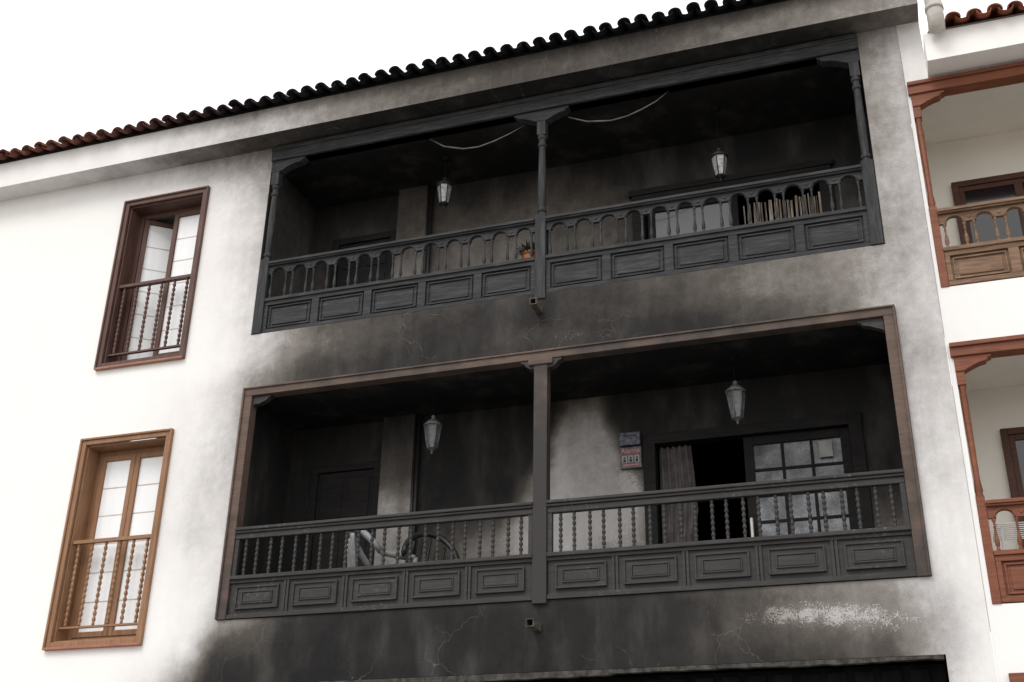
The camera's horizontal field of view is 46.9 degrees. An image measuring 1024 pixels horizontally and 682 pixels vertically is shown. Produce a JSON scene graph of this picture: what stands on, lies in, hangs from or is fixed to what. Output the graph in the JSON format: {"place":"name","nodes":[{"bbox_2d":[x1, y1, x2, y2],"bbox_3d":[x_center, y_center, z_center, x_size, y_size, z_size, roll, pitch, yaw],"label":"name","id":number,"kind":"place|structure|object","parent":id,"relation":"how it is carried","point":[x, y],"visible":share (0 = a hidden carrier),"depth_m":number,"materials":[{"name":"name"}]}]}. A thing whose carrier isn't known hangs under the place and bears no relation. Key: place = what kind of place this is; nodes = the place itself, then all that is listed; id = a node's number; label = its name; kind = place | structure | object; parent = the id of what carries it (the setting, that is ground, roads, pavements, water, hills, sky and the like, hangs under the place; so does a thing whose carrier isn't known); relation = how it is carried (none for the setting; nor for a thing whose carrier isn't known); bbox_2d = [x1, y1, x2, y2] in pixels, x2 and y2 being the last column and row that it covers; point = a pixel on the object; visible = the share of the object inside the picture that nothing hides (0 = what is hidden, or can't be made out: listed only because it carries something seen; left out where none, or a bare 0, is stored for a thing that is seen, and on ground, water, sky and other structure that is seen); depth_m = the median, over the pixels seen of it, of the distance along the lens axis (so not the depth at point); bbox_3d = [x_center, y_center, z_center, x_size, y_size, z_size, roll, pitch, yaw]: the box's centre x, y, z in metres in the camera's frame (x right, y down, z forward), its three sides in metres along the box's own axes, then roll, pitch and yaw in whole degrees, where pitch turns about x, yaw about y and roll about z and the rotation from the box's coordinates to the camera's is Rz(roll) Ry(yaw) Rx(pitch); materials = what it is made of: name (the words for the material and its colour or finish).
{"place":"outdoors","nodes":[
{"label":"outdoors","id":0,"kind":"place"},
{"bbox_2d":[0,0,917,186],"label":"eave fascia","id":1,"kind":"structure","parent":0,"point":[765,19],"depth_m":12.63,"materials":[{"name":"white paint"}]},
{"bbox_2d":[0,3,918,201],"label":"eave soffit","id":2,"kind":"structure","parent":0,"point":[886,18],"depth_m":12.58,"materials":[{"name":"grey paint"}]},
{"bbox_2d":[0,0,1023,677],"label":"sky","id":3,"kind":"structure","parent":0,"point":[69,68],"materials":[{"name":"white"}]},
{"bbox_2d":[314,654,948,681],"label":"ground floor room","id":4,"kind":"object","parent":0,"point":[873,664],"visible":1,"depth_m":9.63,"materials":[{"name":"black"}]},
{"bbox_2d":[320,655,943,681],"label":"broken plaster edge","id":5,"kind":"object","parent":4,"relation":"on","point":[585,673],"visible":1,"depth_m":9.70,"materials":[{"name":"black paint"}]},
{"bbox_2d":[657,440,749,543],"bbox_3d":[2.749,2.230,12.590,2.900,2.146,3.330,-8,-27,17],"label":"room","id":6,"kind":"object","parent":4,"relation":"on","point":[718,463],"depth_m":13.79,"materials":[{"name":"black"}]},
{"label":"pavement","id":7,"kind":"structure","parent":0,"visible":0},
{"bbox_2d":[52,441,128,642],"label":"walls","id":8,"kind":"structure","parent":7,"relation":"on","point":[73,526],"depth_m":20.93,"materials":[{"name":"white paint"}]},
{"bbox_2d":[0,26,997,681],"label":"front wall","id":9,"kind":"structure","parent":7,"relation":"on","point":[60,396],"depth_m":11.25,"materials":[{"name":"paint"}]},
{"bbox_2d":[42,428,173,648],"bbox_3d":[-4.026,2.033,12.062,1.134,2.214,0.305,-8,-27,17],"label":"casement window","id":10,"kind":"structure","parent":9,"relation":"attached to","point":[131,464],"depth_m":12.17,"materials":[{"name":"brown wood"}]},
{"bbox_2d":[42,642,140,650],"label":"sill","id":11,"kind":"structure","parent":10,"relation":"attached to","point":[91,646],"depth_m":11.45,"materials":[{"name":"wood"}]},
{"bbox_2d":[58,534,150,629],"bbox_3d":[-4.053,2.410,11.819,0.986,0.900,0.055,-8,-27,17],"label":"balustrade","id":12,"kind":"object","parent":10,"relation":"attached to","point":[106,541],"visible":1,"depth_m":11.81,"materials":[{"name":"brown wood"}]},
{"bbox_2d":[42,428,173,648],"bbox_3d":[-4.026,2.033,12.062,1.134,2.214,0.305,-8,-27,17],"label":"window frame","id":13,"kind":"structure","parent":10,"relation":"in","point":[97,458],"depth_m":12.16,"materials":[{"name":"brown wood"}]},
{"bbox_2d":[78,456,162,631],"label":"window panes","id":14,"kind":"structure","parent":10,"relation":"in","point":[117,472],"depth_m":12.18,"materials":[{"name":"white glass"}]},
{"bbox_2d":[85,483,158,602],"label":"glazing bars","id":15,"kind":"object","parent":10,"relation":"attached to","point":[116,542],"visible":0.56,"depth_m":12.20,"materials":[{"name":"wood"}]},
{"bbox_2d":[94,185,210,370],"bbox_3d":[-3.939,-0.625,13.445,1.134,2.164,0.534,-8,-27,17],"label":"casement window","id":16,"kind":"structure","parent":9,"relation":"attached to","point":[145,228],"depth_m":13.52,"materials":[{"name":"red wood"}]},
{"bbox_2d":[94,356,182,370],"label":"sill","id":17,"kind":"structure","parent":16,"relation":"attached to","point":[139,363],"depth_m":12.76,"materials":[{"name":"brown wood"}]},
{"bbox_2d":[107,274,190,356],"bbox_3d":[-4.003,-0.281,13.099,0.986,0.880,0.055,-8,-27,17],"label":"balustrade","id":18,"kind":"object","parent":16,"relation":"attached to","point":[150,283],"visible":1,"depth_m":13.10,"materials":[{"name":"red wood"}]},
{"bbox_2d":[94,185,210,370],"bbox_3d":[-3.939,-0.625,13.445,1.134,2.164,0.533,-8,-27,17],"label":"window frame","id":19,"kind":"structure","parent":16,"relation":"in","point":[141,217],"depth_m":13.51,"materials":[{"name":"red wood"}]},
{"bbox_2d":[131,236,195,340],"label":"glazing bars","id":20,"kind":"object","parent":16,"relation":"attached to","point":[169,284],"visible":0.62,"depth_m":13.51,"materials":[{"name":"wood"}]},
{"bbox_2d":[127,214,199,359],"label":"window panes","id":21,"kind":"structure","parent":16,"relation":"in","point":[158,237],"depth_m":13.54,"materials":[{"name":"white glass"}]},
{"bbox_2d":[155,217,174,223],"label":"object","id":22,"kind":"object","parent":16,"relation":"attached to","point":[169,220],"visible":0.08,"depth_m":14.10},
{"bbox_2d":[526,618,540,631],"bbox_3d":[0.185,2.412,10.027,0.066,0.066,0.230,-8,-27,17],"label":"balcony drain spout","id":23,"kind":"object","parent":9,"relation":"attached to","point":[533,624],"visible":1,"depth_m":9.99,"materials":[{"name":"grey metal"}]},
{"bbox_2d":[530,297,542,313],"bbox_3d":[0.236,-0.334,11.332,0.066,0.066,0.230,-8,-27,17],"label":"balcony drain spout","id":24,"kind":"object","parent":9,"relation":"attached to","point":[536,306],"visible":1,"depth_m":11.30,"materials":[{"name":"grey metal"}]},
{"label":"lower balcony floor","id":25,"kind":"structure","parent":9,"relation":"attached to","visible":0},
{"bbox_2d":[238,406,292,574],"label":"balcony left wall","id":26,"kind":"structure","parent":25,"relation":"on","point":[267,488],"depth_m":12.37,"materials":[{"name":"paint"}]},
{"bbox_2d":[302,460,380,570],"bbox_3d":[-1.776,2.146,12.225,0.820,1.840,0.045,-8,-27,17],"label":"entrance door","id":27,"kind":"structure","parent":25,"relation":"on","point":[348,490],"depth_m":12.44,"materials":[{"name":"brown wood"}]},
{"bbox_2d":[347,530,417,566],"bbox_3d":[-1.303,2.285,11.427,0.702,0.928,0.641,13,-32,-11],"label":"plastic armchair","id":28,"kind":"object","parent":25,"relation":"on","point":[352,544],"visible":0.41,"depth_m":11.35,"materials":[{"name":"white plastic"}]},
{"bbox_2d":[374,414,417,564],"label":"wall pier","id":29,"kind":"structure","parent":25,"relation":"on","point":[397,474],"depth_m":12.28,"materials":[{"name":"paint"}]},
{"bbox_2d":[411,415,421,562],"bbox_3d":[-1.000,1.831,12.067,0.041,2.300,0.041,2,-25,-3],"label":"conduit","id":30,"kind":"object","parent":29,"relation":"attached to","point":[417,465],"visible":0.35,"depth_m":12.29,"materials":[{"name":"metal"}]},
{"bbox_2d":[401,531,459,562],"bbox_3d":[-0.804,2.248,11.310,0.634,0.923,0.694,15,-18,-10],"label":"plastic armchair","id":31,"kind":"object","parent":25,"relation":"on","point":[431,535],"visible":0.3,"depth_m":11.64,"materials":[{"name":"plastic"}]},
{"bbox_2d":[215,304,931,620],"bbox_3d":[0.273,1.192,10.729,6.424,2.407,0.140,-8,-27,17],"label":"balcony woodwork","id":32,"kind":"object","parent":25,"relation":"on","point":[541,572],"visible":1,"depth_m":10.42,"materials":[{"name":"paint"}]},
{"bbox_2d":[281,363,917,576],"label":"balcony back wall","id":33,"kind":"structure","parent":25,"relation":"on","point":[480,458],"depth_m":11.80,"materials":[{"name":"paint"}]},
{"bbox_2d":[259,318,896,431],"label":"balcony ceiling","id":34,"kind":"structure","parent":33,"relation":"attached to","point":[843,347],"depth_m":11.58,"materials":[{"name":"paint"}]},
{"bbox_2d":[424,392,442,453],"bbox_3d":[-0.792,0.829,11.873,0.194,0.650,0.194,-8,-27,17],"label":"hanging lantern","id":35,"kind":"object","parent":34,"relation":"hanging from","point":[432,427],"visible":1,"depth_m":11.78,"materials":[{"name":"grey glass"}]},
{"bbox_2d":[725,356,745,423],"bbox_3d":[2.073,0.459,10.961,0.194,0.670,0.194,-8,-27,17],"label":"hanging lantern","id":36,"kind":"object","parent":34,"relation":"hanging from","point":[735,392],"visible":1,"depth_m":10.87,"materials":[{"name":"grey glass"}]},
{"bbox_2d":[619,431,641,469],"bbox_3d":[1.162,1.073,11.599,0.210,0.360,0.090,-8,-27,17],"label":"alarm sign","id":37,"kind":"object","parent":33,"relation":"attached to","point":[630,450],"visible":1,"depth_m":11.60,"materials":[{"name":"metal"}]},
{"bbox_2d":[642,412,873,544],"bbox_3d":[2.273,1.643,10.997,2.080,1.830,0.135,-8,-27,17],"label":"patio door","id":38,"kind":"structure","parent":33,"relation":"in","point":[847,428],"depth_m":11.09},
{"bbox_2d":[659,445,697,543],"bbox_3d":[1.619,1.792,11.207,0.400,1.680,0.044,-8,-27,17],"label":"curtain","id":39,"kind":"object","parent":38,"relation":"hanging from","point":[676,468],"visible":0.53,"depth_m":11.41,"materials":[{"name":"fabric"}]},
{"bbox_2d":[750,518,754,536],"bbox_3d":[2.224,1.737,10.930,0.025,0.200,0.065,-8,-27,17],"label":"door handle","id":40,"kind":"object","parent":38,"relation":"attached to","point":[752,527],"visible":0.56,"depth_m":10.91,"materials":[{"name":"white metal"}]},
{"bbox_2d":[818,440,832,456],"bbox_3d":[2.932,1.006,11.040,0.120,0.160,0.004,-8,-27,17],"label":"paper notice","id":41,"kind":"object","parent":38,"relation":"attached to","point":[825,448],"visible":1,"depth_m":11.04,"materials":[{"name":"grey paper"}]},
{"bbox_2d":[895,310,931,573],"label":"balcony right wall","id":42,"kind":"structure","parent":25,"relation":"on","point":[914,448],"depth_m":9.81,"materials":[{"name":"paint"}]},
{"label":"upper balcony floor","id":43,"kind":"structure","parent":9,"relation":"attached to","visible":0},
{"bbox_2d":[251,173,314,334],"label":"balcony left wall","id":44,"kind":"structure","parent":43,"relation":"on","point":[294,225],"depth_m":13.60,"materials":[{"name":"paint"}]},
{"bbox_2d":[329,230,396,287],"bbox_3d":[-1.727,-0.481,13.474,0.820,1.660,0.045,-8,-27,17],"label":"entrance door","id":45,"kind":"structure","parent":43,"relation":"on","point":[364,267],"depth_m":13.69,"materials":[{"name":"brown wood"}]},
{"bbox_2d":[393,185,429,277],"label":"wall pier","id":46,"kind":"structure","parent":43,"relation":"on","point":[413,213],"depth_m":13.60,"materials":[{"name":"paint"}]},
{"bbox_2d":[426,186,433,272],"bbox_3d":[-0.951,-0.819,13.327,0.041,2.170,0.041,2,-25,-3],"label":"conduit","id":47,"kind":"object","parent":43,"relation":"on","point":[429,227],"visible":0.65,"depth_m":13.56,"materials":[{"name":"metal"}]},
{"bbox_2d":[251,33,883,334],"bbox_3d":[0.316,-1.483,12.015,6.424,2.405,0.160,-8,-27,17],"label":"balcony woodwork","id":48,"kind":"object","parent":43,"relation":"on","point":[541,273],"visible":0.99,"depth_m":11.78,"materials":[{"name":"black wood"}]},
{"bbox_2d":[517,238,534,258],"bbox_3d":[0.181,-0.845,11.951,0.323,0.352,0.328,-8,-27,17],"label":"potted plant","id":49,"kind":"object","parent":48,"relation":"on","point":[524,252],"visible":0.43,"depth_m":11.92,"materials":[{"name":"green plant"}]},
{"bbox_2d":[284,50,865,208],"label":"balcony ceiling","id":50,"kind":"structure","parent":48,"relation":"attached to","point":[813,92],"depth_m":12.80,"materials":[{"name":"paint"}]},
{"bbox_2d":[436,155,452,208],"bbox_3d":[-0.745,-1.754,13.101,0.194,0.670,0.194,-8,-27,17],"label":"hanging lantern","id":51,"kind":"object","parent":50,"relation":"hanging from","point":[444,186],"visible":1,"depth_m":13.00,"materials":[{"name":"metal"}]},
{"bbox_2d":[710,105,728,181],"bbox_3d":[2.119,-2.024,12.141,0.194,0.910,0.194,-8,-27,17],"label":"hanging lantern","id":52,"kind":"object","parent":50,"relation":"hanging from","point":[719,159],"visible":1,"depth_m":12.00,"materials":[{"name":"metal"}]},
{"bbox_2d":[307,112,871,291],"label":"balcony back wall","id":53,"kind":"structure","parent":43,"relation":"on","point":[577,187],"depth_m":13.08,"materials":[{"name":"paint"}]},
{"bbox_2d":[628,157,835,241],"bbox_3d":[2.299,-0.987,12.242,2.160,1.650,0.160,-8,-27,17],"label":"patio door","id":54,"kind":"structure","parent":53,"relation":"in","point":[737,178],"depth_m":12.55,"materials":[{"name":"grey glass"}]},
{"bbox_2d":[743,191,821,223],"bbox_3d":[2.786,-1.056,12.066,0.792,0.960,0.020,-8,-27,17],"label":"vertical blind","id":55,"kind":"object","parent":54,"relation":"attached to","point":[788,206],"visible":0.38,"depth_m":12.20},
{"bbox_2d":[857,41,884,243],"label":"balcony right wall","id":56,"kind":"structure","parent":43,"relation":"on","point":[872,157],"depth_m":11.40,"materials":[{"name":"paint"}]},
{"bbox_2d":[896,22,1023,681],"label":"front wall","id":57,"kind":"structure","parent":7,"relation":"on","point":[984,310],"depth_m":9.97,"materials":[{"name":"paint"}]},
{"bbox_2d":[923,15,1023,77],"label":"eave","id":58,"kind":"object","parent":57,"relation":"attached to","point":[975,46],"visible":0.71,"depth_m":10.81,"materials":[{"name":"white paint"}]},
{"bbox_2d":[927,13,1023,32],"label":"roof deck","id":59,"kind":"structure","parent":58,"relation":"on","point":[983,21],"depth_m":10.84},
{"bbox_2d":[924,0,945,33],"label":"downpipe","id":60,"kind":"object","parent":59,"relation":"attached to","point":[934,10],"visible":1,"depth_m":10.81,"materials":[{"name":"plastic"}]},
{"bbox_2d":[945,0,1023,27],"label":"roof tiles","id":61,"kind":"object","parent":59,"relation":"on","point":[994,10],"visible":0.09,"depth_m":10.81,"materials":[{"name":"brown ceramic"}]},
{"label":"ground","id":62,"kind":"structure","parent":0,"visible":0},
{"bbox_2d":[912,83,1023,631],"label":"balcony interior walls","id":63,"kind":"structure","parent":62,"relation":"on","point":[974,135],"depth_m":11.40,"materials":[{"name":"beige paint"}]},
{"bbox_2d":[907,61,1023,287],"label":"timber balcony","id":64,"kind":"structure","parent":63,"relation":"attached to","point":[985,261],"depth_m":10.37,"materials":[{"name":"brown wood"}]},
{"bbox_2d":[949,334,1023,603],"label":"timber balcony","id":65,"kind":"structure","parent":63,"relation":"attached to","point":[1005,570],"depth_m":9.30,"materials":[{"name":"brown wood"}]},
{"bbox_2d":[951,171,1023,244],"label":"balcony window","id":66,"kind":"structure","parent":63,"relation":"in","point":[985,226],"depth_m":11.47,"materials":[{"name":"brown wood"}]},
{"bbox_2d":[993,522,1023,549],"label":"clothes drying rack","id":67,"kind":"object","parent":63,"relation":"on","point":[1002,531],"visible":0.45,"depth_m":9.64,"materials":[{"name":"white metal"}]},
{"bbox_2d":[1000,427,1023,548],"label":"balcony window","id":68,"kind":"structure","parent":63,"relation":"in","point":[1009,436],"depth_m":10.41,"materials":[{"name":"brown wood"}]},
{"bbox_2d":[1008,672,1023,681],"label":"ground floor beam","id":69,"kind":"structure","parent":63,"relation":"attached to","point":[1016,677],"depth_m":8.73,"materials":[{"name":"brown wood"}]},
{"bbox_3d":[2.222,-1.123,12.390,2.900,2.020,0.110,-8,-27,17],"label":"upper door reveal","id":70,"kind":"object","parent":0,"visible":0},
{"bbox_2d":[647,183,820,236],"bbox_3d":[2.779,-0.418,13.856,2.900,2.016,3.330,-8,-27,17],"label":"room","id":71,"kind":"object","parent":70,"relation":"attached to","point":[791,193],"depth_m":13.69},
{"bbox_3d":[3.842,-3.197,11.541,0.208,0.350,0.670,-8,-27,17],"label":"eave","id":72,"kind":"object","parent":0,"visible":0},
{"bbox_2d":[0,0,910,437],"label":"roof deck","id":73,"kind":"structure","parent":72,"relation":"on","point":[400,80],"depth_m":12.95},
{"bbox_2d":[0,0,776,161],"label":"roof tiles","id":74,"kind":"object","parent":73,"relation":"attached to","point":[624,24],"visible":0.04,"depth_m":12.91,"materials":[{"name":"brown ceramic"}]}
]}

